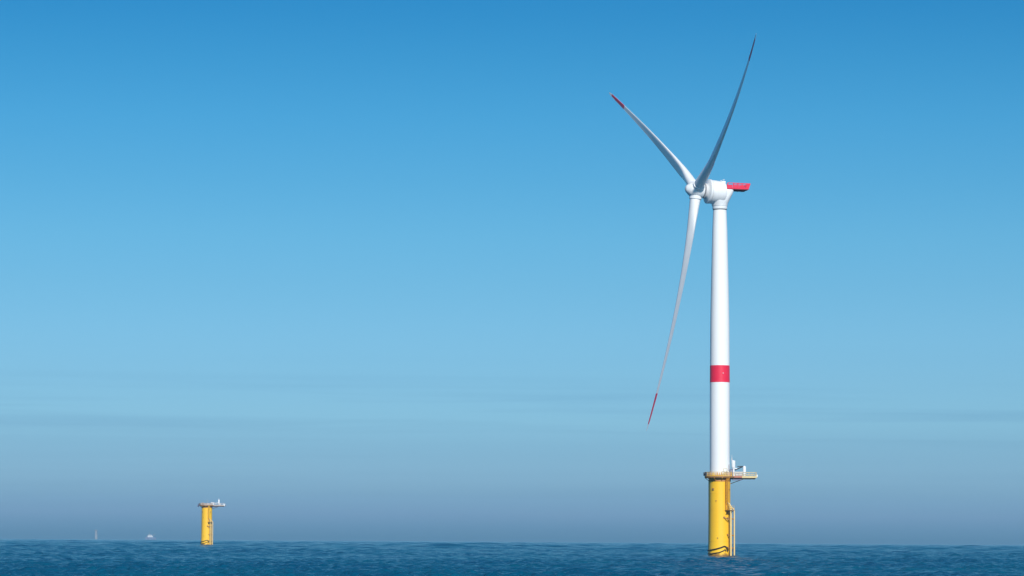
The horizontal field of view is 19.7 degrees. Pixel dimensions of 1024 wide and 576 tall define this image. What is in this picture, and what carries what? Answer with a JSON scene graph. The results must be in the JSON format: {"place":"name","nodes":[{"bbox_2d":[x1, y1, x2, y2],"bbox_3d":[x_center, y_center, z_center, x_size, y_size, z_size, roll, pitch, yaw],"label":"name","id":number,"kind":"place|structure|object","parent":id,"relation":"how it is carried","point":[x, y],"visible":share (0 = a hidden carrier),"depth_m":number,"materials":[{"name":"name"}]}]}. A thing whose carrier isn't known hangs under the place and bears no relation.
{"place":"outdoors","nodes":[
{"label":"outdoors","id":0,"kind":"place"},
{"bbox_2d":[0,539,1023,575],"bbox_3d":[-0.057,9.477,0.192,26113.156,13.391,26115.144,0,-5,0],"label":"sea","id":1,"kind":"structure","parent":0,"point":[76,557],"depth_m":637.33,"materials":[{"name":"liquid"}]},
{"bbox_2d":[145,532,155,539],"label":"service ship","id":2,"kind":"object","parent":1,"relation":"on","point":[149,537],"visible":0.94,"depth_m":6573.76,"materials":[{"name":"white paint"}]},
{"bbox_2d":[197,499,225,544],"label":"turbine foundation","id":3,"kind":"object","parent":1,"relation":"in","point":[206,530],"visible":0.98,"depth_m":1642.14,"materials":[{"name":"yellow paint"}]},
{"bbox_2d":[609,35,757,556],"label":"wind turbine","id":4,"kind":"object","parent":1,"relation":"in","point":[717,195],"visible":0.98,"depth_m":820.98,"materials":[{"name":"white paint"}]},
{"bbox_2d":[0,0,1023,544],"label":"sky","id":5,"kind":"structure","parent":0,"point":[314,270],"materials":[{"name":"blue"}]}
]}

